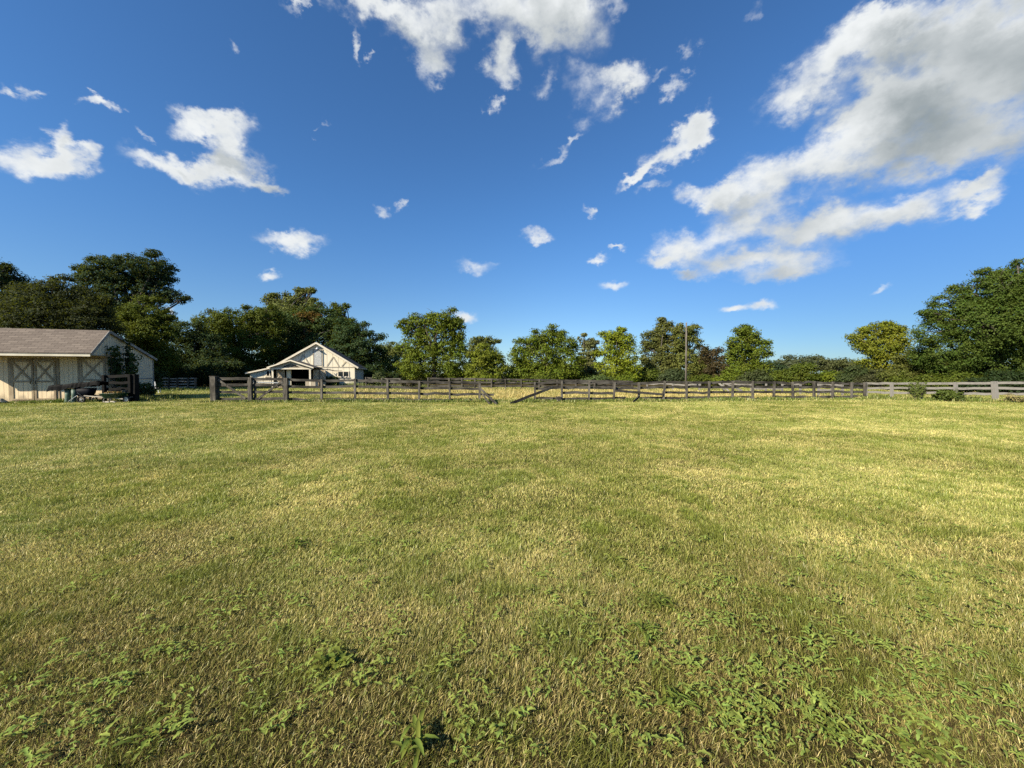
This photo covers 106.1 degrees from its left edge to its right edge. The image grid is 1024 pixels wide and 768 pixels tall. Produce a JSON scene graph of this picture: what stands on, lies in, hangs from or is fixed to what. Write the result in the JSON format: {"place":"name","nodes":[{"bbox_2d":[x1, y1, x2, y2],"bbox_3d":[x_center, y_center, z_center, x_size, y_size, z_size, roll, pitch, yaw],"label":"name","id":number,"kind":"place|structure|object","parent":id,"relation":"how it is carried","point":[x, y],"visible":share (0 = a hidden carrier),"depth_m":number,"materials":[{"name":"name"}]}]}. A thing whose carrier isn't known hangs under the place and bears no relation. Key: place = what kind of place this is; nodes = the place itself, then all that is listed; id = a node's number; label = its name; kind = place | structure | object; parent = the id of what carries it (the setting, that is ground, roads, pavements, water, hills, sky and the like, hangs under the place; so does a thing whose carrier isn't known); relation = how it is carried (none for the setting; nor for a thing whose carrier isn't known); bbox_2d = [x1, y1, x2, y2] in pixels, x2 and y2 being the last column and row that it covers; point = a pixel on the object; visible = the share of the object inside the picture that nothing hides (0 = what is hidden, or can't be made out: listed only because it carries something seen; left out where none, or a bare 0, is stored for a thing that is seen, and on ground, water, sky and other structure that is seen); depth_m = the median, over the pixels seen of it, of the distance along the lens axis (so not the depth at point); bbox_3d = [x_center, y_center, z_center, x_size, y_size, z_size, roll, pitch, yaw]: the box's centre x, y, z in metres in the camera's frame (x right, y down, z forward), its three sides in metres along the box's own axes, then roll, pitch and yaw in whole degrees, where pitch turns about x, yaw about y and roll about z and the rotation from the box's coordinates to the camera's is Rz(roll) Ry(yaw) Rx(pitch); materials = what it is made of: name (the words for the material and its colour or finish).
{"place":"outdoors","nodes":[
{"label":"outdoors","id":0,"kind":"place"},
{"bbox_2d":[0,374,1023,767],"bbox_3d":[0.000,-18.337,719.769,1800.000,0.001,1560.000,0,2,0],"label":"ground","id":1,"kind":"structure","parent":0,"point":[726,762],"depth_m":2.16,"materials":[{"name":"plant"}]},
{"bbox_2d":[0,261,42,327],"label":"tree","id":2,"kind":"object","parent":1,"relation":"on","point":[7,271],"visible":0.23,"depth_m":37.73,"materials":[{"name":"green plant"}]},
{"bbox_2d":[0,273,128,335],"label":"tree","id":3,"kind":"object","parent":1,"relation":"on","point":[57,305],"visible":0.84,"depth_m":31.26,"materials":[{"name":"green plant"}]},
{"bbox_2d":[64,388,76,402],"bbox_3d":[-23.794,0.642,20.776,0.694,0.901,0.300,0,2,0],"label":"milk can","id":4,"kind":"object","parent":1,"relation":"on","point":[70,393],"visible":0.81,"depth_m":20.69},
{"bbox_2d":[47,381,108,402],"bbox_3d":[-23.540,0.422,20.914,2.387,1.208,0.810,0,2,-10],"label":"garden cart","id":5,"kind":"object","parent":1,"relation":"on","point":[81,392],"visible":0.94,"depth_m":20.72,"materials":[{"name":"black metal"}]},
{"bbox_2d":[0,328,157,401],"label":"shed","id":6,"kind":"structure","parent":1,"relation":"on","point":[35,364],"depth_m":21.61,"materials":[{"name":"wood"}]},
{"bbox_2d":[10,360,34,399],"bbox_3d":[-27.223,-0.203,21.396,0.950,2.220,0.129,0,2,-16],"label":"door","id":7,"kind":"structure","parent":6,"relation":"in","point":[22,371],"depth_m":21.42,"materials":[{"name":"beige"}]},
{"bbox_2d":[34,360,56,399],"bbox_3d":[-26.281,-0.210,21.666,0.930,2.220,0.129,0,2,-16],"label":"door","id":8,"kind":"structure","parent":6,"relation":"in","point":[44,371],"depth_m":21.68,"materials":[{"name":"beige"}]},
{"bbox_2d":[80,358,105,398],"bbox_3d":[-24.232,-0.317,22.271,1.140,2.400,0.086,0,2,-16],"label":"door","id":9,"kind":"structure","parent":6,"relation":"in","point":[91,369],"depth_m":22.26,"materials":[{"name":"beige"}]},
{"bbox_2d":[121,338,134,371],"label":"vine","id":10,"kind":"object","parent":6,"relation":"attached to","point":[127,348],"visible":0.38,"depth_m":23.45,"materials":[{"name":"green plant"}]},
{"bbox_2d":[84,393,129,402],"bbox_3d":[-21.947,0.751,21.014,2.069,0.545,0.780,0,2,-4],"label":"trailer","id":11,"kind":"object","parent":1,"relation":"on","point":[123,397],"visible":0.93,"depth_m":20.81,"materials":[{"name":"grey paint"}]},
{"bbox_2d":[101,374,139,401],"bbox_3d":[-22.162,0.298,21.737,2.268,1.703,0.319,0,2,7],"label":"rail fence","id":12,"kind":"object","parent":1,"relation":"on","point":[135,389],"visible":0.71,"depth_m":21.78,"materials":[{"name":"brown wood"}]},
{"bbox_2d":[104,345,142,392],"bbox_3d":[-23.135,-0.657,22.987,1.738,3.354,1.065,-1,2,-31],"label":"sapling","id":13,"kind":"object","parent":1,"relation":"on","point":[116,369],"visible":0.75,"depth_m":22.78,"materials":[{"name":"green plant"}]},
{"bbox_2d":[127,374,131,401],"bbox_3d":[-21.286,0.311,21.467,0.131,1.690,0.141,0,2,0],"label":"fence post","id":14,"kind":"object","parent":1,"relation":"on","point":[129,376],"visible":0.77,"depth_m":21.42,"materials":[{"name":"brown wood"}]},
{"bbox_2d":[68,248,193,339],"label":"oak tree","id":15,"kind":"object","parent":1,"relation":"on","point":[141,275],"visible":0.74,"depth_m":44.83,"materials":[{"name":"green plant"}]},
{"bbox_2d":[111,714,178,756],"bbox_3d":[-1.568,1.506,1.659,0.136,0.046,0.190,1,2,23],"label":"weed plant","id":16,"kind":"object","parent":1,"relation":"on","point":[154,731],"visible":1,"depth_m":1.66,"materials":[{"name":"green plant"}]},
{"bbox_2d":[111,293,184,377],"bbox_3d":[-38.294,-4.240,39.259,9.551,9.740,6.128,0,2,0],"label":"tree","id":17,"kind":"object","parent":1,"relation":"on","point":[151,334],"visible":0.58,"depth_m":38.34,"materials":[{"name":"green plant"}]},
{"bbox_2d":[139,381,162,396],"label":"bush","id":18,"kind":"object","parent":1,"relation":"on","point":[145,389],"visible":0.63,"depth_m":23.55,"materials":[{"name":"green plant"}]},
{"bbox_2d":[154,368,170,386],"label":"shrub","id":19,"kind":"object","parent":1,"relation":"on","point":[158,375],"visible":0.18,"depth_m":36.27,"materials":[{"name":"green plant"}]},
{"bbox_2d":[159,378,196,389],"bbox_3d":[-31.239,0.077,36.028,3.463,1.358,0.204,0,2,0],"label":"rail fence","id":20,"kind":"object","parent":1,"relation":"on","point":[187,383],"visible":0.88,"depth_m":36.06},
{"bbox_2d":[165,365,198,386],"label":"shrub","id":21,"kind":"object","parent":1,"relation":"on","point":[182,372],"visible":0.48,"depth_m":42.77,"materials":[{"name":"green plant"}]},
{"bbox_2d":[158,318,244,385],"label":"tree","id":22,"kind":"object","parent":1,"relation":"on","point":[194,355],"visible":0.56,"depth_m":46.53,"materials":[{"name":"green plant"}]},
{"bbox_2d":[187,364,231,386],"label":"shrub","id":23,"kind":"object","parent":1,"relation":"on","point":[204,374],"visible":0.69,"depth_m":43.79,"materials":[{"name":"green plant"}]},
{"bbox_2d":[209,376,218,400],"bbox_3d":[-16.480,0.360,21.323,0.320,1.600,0.320,0,2,0],"label":"gate post","id":24,"kind":"object","parent":1,"relation":"on","point":[213,389],"visible":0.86,"depth_m":21.20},
{"bbox_2d":[217,377,247,400],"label":"gate","id":25,"kind":"structure","parent":24,"relation":"attached to","point":[222,383],"depth_m":21.38,"materials":[{"name":"wood"}]},
{"bbox_2d":[190,304,289,383],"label":"tree","id":26,"kind":"object","parent":1,"relation":"on","point":[242,335],"visible":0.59,"depth_m":56.56,"materials":[{"name":"green plant"}]},
{"bbox_2d":[227,365,258,383],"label":"shrub","id":27,"kind":"object","parent":1,"relation":"on","point":[244,370],"visible":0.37,"depth_m":49.35,"materials":[{"name":"green plant"}]},
{"bbox_2d":[248,377,252,400],"bbox_3d":[-14.503,0.394,21.371,0.171,1.528,0.181,0,2,0],"label":"gate post","id":28,"kind":"object","parent":1,"relation":"on","point":[250,388],"visible":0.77,"depth_m":21.30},
{"bbox_2d":[253,378,283,400],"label":"gate","id":29,"kind":"structure","parent":28,"relation":"attached to","point":[255,385],"depth_m":21.43,"materials":[{"name":"grey wood"}]},
{"bbox_2d":[247,286,321,359],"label":"tree","id":30,"kind":"object","parent":1,"relation":"on","point":[294,302],"visible":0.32,"depth_m":70.86,"materials":[{"name":"green plant"}]},
{"bbox_2d":[288,536,309,548],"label":"weed plant","id":31,"kind":"object","parent":1,"relation":"on","point":[296,540],"visible":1,"depth_m":3.51,"materials":[{"name":"green plant"}]},
{"bbox_2d":[256,301,343,368],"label":"tree","id":32,"kind":"object","parent":1,"relation":"on","point":[293,333],"visible":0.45,"depth_m":62.56,"materials":[{"name":"green plant"}]},
{"bbox_2d":[245,342,366,387],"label":"barn","id":33,"kind":"structure","parent":1,"relation":"on","point":[315,360],"depth_m":44.51,"materials":[{"name":"wood"}]},
{"bbox_2d":[276,370,284,387],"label":"stall door","id":34,"kind":"structure","parent":33,"relation":"in","point":[279,373],"depth_m":40.48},
{"bbox_2d":[285,369,319,384],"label":"doorway","id":35,"kind":"structure","parent":33,"relation":"in","point":[295,373],"depth_m":44.26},
{"bbox_2d":[313,349,322,365],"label":"loft door","id":36,"kind":"structure","parent":33,"relation":"in","point":[317,353],"depth_m":44.80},
{"bbox_2d":[337,371,349,377],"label":"window","id":37,"kind":"structure","parent":33,"relation":"in","point":[342,374],"depth_m":45.59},
{"bbox_2d":[292,310,324,345],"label":"tree","id":38,"kind":"object","parent":1,"relation":"on","point":[312,314],"visible":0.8,"depth_m":62.40,"materials":[{"name":"green plant"}]},
{"bbox_2d":[306,646,353,672],"bbox_3d":[-0.972,1.493,2.087,0.228,0.068,0.166,0,2,0],"label":"weed plant","id":39,"kind":"object","parent":1,"relation":"on","point":[341,657],"visible":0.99,"depth_m":2.08,"materials":[{"name":"green plant"}]},
{"bbox_2d":[326,376,339,385],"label":"bush","id":40,"kind":"object","parent":1,"relation":"on","point":[331,378],"visible":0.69,"depth_m":43.00,"materials":[{"name":"green plant"}]},
{"bbox_2d":[323,301,358,357],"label":"tree","id":41,"kind":"object","parent":1,"relation":"on","point":[343,307],"visible":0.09,"depth_m":69.40,"materials":[{"name":"green plant"}]},
{"bbox_2d":[325,317,391,375],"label":"tree","id":42,"kind":"object","parent":1,"relation":"on","point":[358,345],"visible":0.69,"depth_m":60.84,"materials":[{"name":"green plant"}]},
{"bbox_2d":[364,370,387,383],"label":"shrub","id":43,"kind":"object","parent":1,"relation":"on","point":[368,374],"visible":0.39,"depth_m":57.70,"materials":[{"name":"green plant"}]},
{"bbox_2d":[372,372,385,385],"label":"bush","id":44,"kind":"object","parent":1,"relation":"on","point":[379,375],"visible":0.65,"depth_m":39.04,"materials":[{"name":"green plant"}]},
{"bbox_2d":[283,378,480,400],"bbox_3d":[-7.188,0.408,21.463,10.930,1.502,0.285,0,2,0],"label":"rail fence","id":45,"kind":"object","parent":1,"relation":"on","point":[287,386],"visible":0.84,"depth_m":21.51,"materials":[{"name":"wood"}]},
{"bbox_2d":[373,340,410,372],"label":"tree","id":46,"kind":"object","parent":1,"relation":"on","point":[395,356],"visible":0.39,"depth_m":86.45,"materials":[{"name":"green plant"}]},
{"bbox_2d":[386,371,409,383],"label":"shrub","id":47,"kind":"object","parent":1,"relation":"on","point":[393,374],"visible":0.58,"depth_m":59.43,"materials":[{"name":"green plant"}]},
{"bbox_2d":[392,708,438,767],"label":"weed plant","id":48,"kind":"object","parent":1,"relation":"on","point":[417,742],"visible":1,"depth_m":1.61,"materials":[{"name":"green plant"}]},
{"bbox_2d":[392,306,468,383],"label":"tree","id":49,"kind":"object","parent":1,"relation":"on","point":[418,354],"visible":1,"depth_m":56.07,"materials":[{"name":"green plant"}]},
{"bbox_2d":[463,335,504,364],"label":"tree","id":50,"kind":"object","parent":1,"relation":"on","point":[475,341],"visible":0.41,"depth_m":67.01,"materials":[{"name":"green plant"}]},
{"bbox_2d":[460,342,511,383],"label":"tree","id":51,"kind":"object","parent":1,"relation":"on","point":[487,361],"visible":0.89,"depth_m":55.51,"materials":[{"name":"green plant"}]},
{"bbox_2d":[0,381,1022,403],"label":"tall grass","id":52,"kind":"structure","parent":1,"relation":"on","point":[476,399],"depth_m":21.76,"materials":[{"name":"plant"}]},
{"bbox_2d":[0,440,1023,767],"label":"ground cover","id":53,"kind":"object","parent":1,"relation":"on","point":[760,698],"visible":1,"depth_m":1.98,"materials":[{"name":"green plant"}]},
{"bbox_2d":[500,375,529,383],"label":"shrub","id":54,"kind":"object","parent":1,"relation":"on","point":[514,377],"visible":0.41,"depth_m":56.87,"materials":[{"name":"green plant"}]},
{"bbox_2d":[427,378,632,389],"bbox_3d":[1.744,0.053,37.008,19.703,1.353,0.402,0,2,-1],"label":"rail fence","id":55,"kind":"object","parent":1,"relation":"on","point":[491,382],"visible":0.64,"depth_m":37.04,"materials":[{"name":"wood"}]},
{"bbox_2d":[510,386,552,402],"bbox_3d":[1.093,0.598,20.524,2.862,0.927,0.041,-1,2,-34],"label":"fallen rail","id":56,"kind":"object","parent":1,"relation":"on","point":[531,395],"visible":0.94,"depth_m":20.46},
{"bbox_2d":[524,374,554,384],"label":"shrub","id":57,"kind":"object","parent":1,"relation":"on","point":[545,376],"visible":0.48,"depth_m":53.38,"materials":[{"name":"green plant"}]},
{"bbox_2d":[503,323,587,381],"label":"tree","id":58,"kind":"object","parent":1,"relation":"on","point":[541,349],"visible":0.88,"depth_m":56.13,"materials":[{"name":"green plant"}]},
{"bbox_2d":[577,333,601,376],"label":"tree","id":59,"kind":"object","parent":1,"relation":"on","point":[589,345],"visible":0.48,"depth_m":65.38,"materials":[{"name":"green plant"}]},
{"bbox_2d":[580,374,615,385],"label":"shrub","id":60,"kind":"object","parent":1,"relation":"on","point":[600,377],"visible":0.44,"depth_m":49.50,"materials":[{"name":"green plant"}]},
{"bbox_2d":[590,326,644,381],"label":"tree","id":61,"kind":"object","parent":1,"relation":"on","point":[620,339],"visible":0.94,"depth_m":54.22,"materials":[{"name":"green plant"}]},
{"bbox_2d":[611,374,636,384],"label":"shrub","id":62,"kind":"object","parent":1,"relation":"on","point":[628,377],"visible":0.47,"depth_m":51.52,"materials":[{"name":"green plant"}]},
{"bbox_2d":[629,617,664,646],"bbox_3d":[0.819,1.486,2.322,0.194,0.068,0.195,-1,2,-25],"label":"weed plant","id":63,"kind":"object","parent":1,"relation":"on","point":[645,632],"visible":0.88,"depth_m":2.33,"materials":[{"name":"green plant"}]},
{"bbox_2d":[636,368,659,381],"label":"shrub","id":64,"kind":"object","parent":1,"relation":"on","point":[648,375],"visible":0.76,"depth_m":54.97,"materials":[{"name":"green plant"}]},
{"bbox_2d":[642,592,672,608],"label":"weed plant","id":65,"kind":"object","parent":1,"relation":"on","point":[657,603],"visible":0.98,"depth_m":2.61,"materials":[{"name":"green plant"}]},
{"bbox_2d":[637,317,682,380],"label":"tree","id":66,"kind":"object","parent":1,"relation":"on","point":[660,343],"visible":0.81,"depth_m":61.14,"materials":[{"name":"green plant"}]},
{"bbox_2d":[365,359,977,378],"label":"woods","id":67,"kind":"object","parent":1,"relation":"on","point":[599,371],"visible":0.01,"depth_m":120.46,"materials":[{"name":"green plant"}]},
{"bbox_2d":[654,368,691,384],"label":"shrub","id":68,"kind":"object","parent":1,"relation":"on","point":[677,374],"visible":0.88,"depth_m":53.66,"materials":[{"name":"green plant"}]},
{"bbox_2d":[658,685,701,713],"bbox_3d":[0.774,1.500,1.817,0.165,0.068,0.196,-1,2,-35],"label":"weed plant","id":69,"kind":"object","parent":1,"relation":"on","point":[674,694],"visible":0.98,"depth_m":1.84,"materials":[{"name":"green plant"}]},
{"bbox_2d":[685,322,686,380],"bbox_3d":[14.893,-2.192,32.952,0.165,6.158,0.150,0,2,0],"label":"utility pole","id":70,"kind":"object","parent":1,"relation":"on","point":[686,354],"visible":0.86,"depth_m":32.92,"materials":[{"name":"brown wood"}]},
{"bbox_2d":[666,322,710,377],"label":"tree","id":71,"kind":"object","parent":1,"relation":"on","point":[694,366],"visible":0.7,"depth_m":59.16,"materials":[{"name":"green plant"}]},
{"bbox_2d":[687,373,712,385],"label":"shrub","id":72,"kind":"object","parent":1,"relation":"on","point":[701,378],"visible":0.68,"depth_m":49.41,"materials":[{"name":"green plant"}]},
{"bbox_2d":[534,380,866,400],"bbox_3d":[11.645,0.442,22.626,20.997,1.372,0.362,0,2,-7],"label":"rail fence","id":73,"kind":"object","parent":1,"relation":"on","point":[664,387],"visible":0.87,"depth_m":22.60,"materials":[{"name":"wood"}]},
{"bbox_2d":[615,390,662,395],"bbox_3d":[7.243,0.488,21.937,2.906,0.362,0.036,0,2,-8],"label":"fallen rail","id":74,"kind":"object","parent":73,"relation":"attached to","point":[637,392],"visible":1,"depth_m":21.91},
{"bbox_2d":[694,344,731,384],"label":"autumn shrub","id":75,"kind":"object","parent":1,"relation":"on","point":[706,353],"visible":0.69,"depth_m":54.54,"materials":[{"name":"brown plant"}]},
{"bbox_2d":[706,370,744,385],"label":"shrub","id":76,"kind":"object","parent":1,"relation":"on","point":[728,377],"visible":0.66,"depth_m":47.53,"materials":[{"name":"green plant"}]},
{"bbox_2d":[646,383,843,395],"bbox_3d":[18.269,0.314,31.737,2.667,1.129,14.466,-1,2,-39],"label":"rail fence","id":77,"kind":"object","parent":1,"relation":"on","point":[781,389],"visible":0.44,"depth_m":30.61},
{"bbox_2d":[719,323,775,383],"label":"tree","id":78,"kind":"object","parent":1,"relation":"on","point":[748,339],"visible":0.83,"depth_m":52.20,"materials":[{"name":"green plant"}]},
{"bbox_2d":[734,368,773,385],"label":"shrub","id":79,"kind":"object","parent":1,"relation":"on","point":[757,374],"visible":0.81,"depth_m":45.27,"materials":[{"name":"green plant"}]},
{"bbox_2d":[763,360,788,372],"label":"tree","id":80,"kind":"object","parent":1,"relation":"on","point":[777,367],"visible":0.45,"depth_m":84.14,"materials":[{"name":"green plant"}]},
{"bbox_2d":[764,369,791,385],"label":"shrub","id":81,"kind":"object","parent":1,"relation":"on","point":[774,374],"visible":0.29,"depth_m":49.30,"materials":[{"name":"green plant"}]},
{"bbox_2d":[776,361,821,385],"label":"shrub","id":82,"kind":"object","parent":1,"relation":"on","point":[797,372],"visible":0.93,"depth_m":47.40,"materials":[{"name":"green plant"}]},
{"bbox_2d":[774,354,833,371],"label":"tree","id":83,"kind":"object","parent":1,"relation":"on","point":[789,360],"visible":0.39,"depth_m":93.73,"materials":[{"name":"green plant"}]},
{"bbox_2d":[809,370,841,385],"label":"shrub","id":84,"kind":"object","parent":1,"relation":"on","point":[828,376],"visible":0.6,"depth_m":49.39,"materials":[{"name":"green plant"}]},
{"bbox_2d":[809,710,849,739],"bbox_3d":[1.401,1.512,1.695,0.127,0.052,0.130,-1,2,-36],"label":"weed plant","id":85,"kind":"object","parent":1,"relation":"on","point":[833,729],"visible":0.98,"depth_m":1.69,"materials":[{"name":"green plant"}]},
{"bbox_2d":[816,357,857,371],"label":"tree","id":86,"kind":"object","parent":1,"relation":"on","point":[836,364],"visible":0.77,"depth_m":91.47,"materials":[{"name":"green plant"}]},
{"bbox_2d":[833,364,871,386],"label":"shrub","id":87,"kind":"object","parent":1,"relation":"on","point":[850,373],"visible":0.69,"depth_m":45.40,"materials":[{"name":"green plant"}]},
{"bbox_2d":[852,368,891,386],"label":"shrub","id":88,"kind":"object","parent":1,"relation":"on","point":[869,377],"visible":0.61,"depth_m":39.81,"materials":[{"name":"green plant"}]},
{"bbox_2d":[841,320,915,385],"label":"tree","id":89,"kind":"object","parent":1,"relation":"on","point":[884,333],"visible":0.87,"depth_m":47.07,"materials":[{"name":"green plant"}]},
{"bbox_2d":[884,368,917,389],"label":"shrub","id":90,"kind":"object","parent":1,"relation":"on","point":[894,379],"visible":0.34,"depth_m":35.55,"materials":[{"name":"green plant"}]},
{"bbox_2d":[907,381,927,398],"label":"bush","id":91,"kind":"object","parent":1,"relation":"on","point":[918,391],"visible":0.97,"depth_m":22.77,"materials":[{"name":"green plant"}]},
{"bbox_2d":[891,729,946,765],"bbox_3d":[1.695,1.511,1.609,0.162,0.054,0.114,1,2,42],"label":"weed plant","id":92,"kind":"object","parent":1,"relation":"on","point":[904,744],"visible":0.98,"depth_m":1.58,"materials":[{"name":"green plant"}]},
{"bbox_2d":[897,372,946,391],"bbox_3d":[35.746,-0.131,33.208,4.014,1.832,2.484,0,2,0],"label":"shrub","id":93,"kind":"object","parent":1,"relation":"on","point":[926,377],"visible":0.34,"depth_m":33.02,"materials":[{"name":"green plant"}]},
{"bbox_2d":[873,349,990,381],"bbox_3d":[39.837,-1.313,35.781,10.147,4.062,5.074,0,2,0],"label":"tree","id":94,"kind":"object","parent":1,"relation":"on","point":[900,365],"visible":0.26,"depth_m":35.87,"materials":[{"name":"green plant"}]},
{"bbox_2d":[866,381,1023,399],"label":"rail fence","id":95,"kind":"object","parent":1,"relation":"on","point":[995,393],"visible":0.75,"depth_m":22.27,"materials":[{"name":"wood"}]},
{"bbox_2d":[931,389,958,400],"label":"bush","id":96,"kind":"object","parent":1,"relation":"on","point":[943,394],"visible":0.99,"depth_m":21.89,"materials":[{"name":"green plant"}]},
{"bbox_2d":[926,370,982,392],"bbox_3d":[36.149,-0.156,31.253,4.784,1.993,2.979,0,2,0],"label":"shrub","id":97,"kind":"object","parent":1,"relation":"on","point":[956,376],"visible":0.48,"depth_m":30.91,"materials":[{"name":"green plant"}]},
{"bbox_2d":[953,391,965,401],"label":"bush","id":98,"kind":"object","parent":1,"relation":"on","point":[959,395],"visible":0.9,"depth_m":21.67,"materials":[{"name":"green plant"}]},
{"bbox_2d":[903,258,1023,391],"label":"tree","id":99,"kind":"object","parent":1,"relation":"on","point":[993,319],"visible":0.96,"depth_m":32.08,"materials":[{"name":"green plant"}]},
{"bbox_2d":[958,368,1023,392],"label":"shrub","id":100,"kind":"object","parent":1,"relation":"on","point":[1006,375],"visible":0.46,"depth_m":28.75,"materials":[{"name":"green plant"}]},
{"bbox_2d":[998,367,1023,392],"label":"shrub","id":101,"kind":"object","parent":1,"relation":"on","point":[1018,385],"visible":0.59,"depth_m":28.02,"materials":[{"name":"green plant"}]},
{"bbox_2d":[1000,393,1023,402],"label":"bush","id":102,"kind":"object","parent":1,"relation":"on","point":[1013,397],"visible":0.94,"depth_m":20.71,"materials":[{"name":"beige plant"}]},
{"bbox_2d":[0,0,1023,373],"label":"sky","id":103,"kind":"structure","parent":0,"point":[807,174],"materials":[{"name":"blue"}]},
{"label":"pasture","id":104,"kind":"structure","parent":0,"visible":0},
{"bbox_2d":[340,387,849,399],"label":"pasture grass","id":105,"kind":"structure","parent":104,"relation":"on","point":[514,393],"depth_m":27.55,"materials":[{"name":"plant"}]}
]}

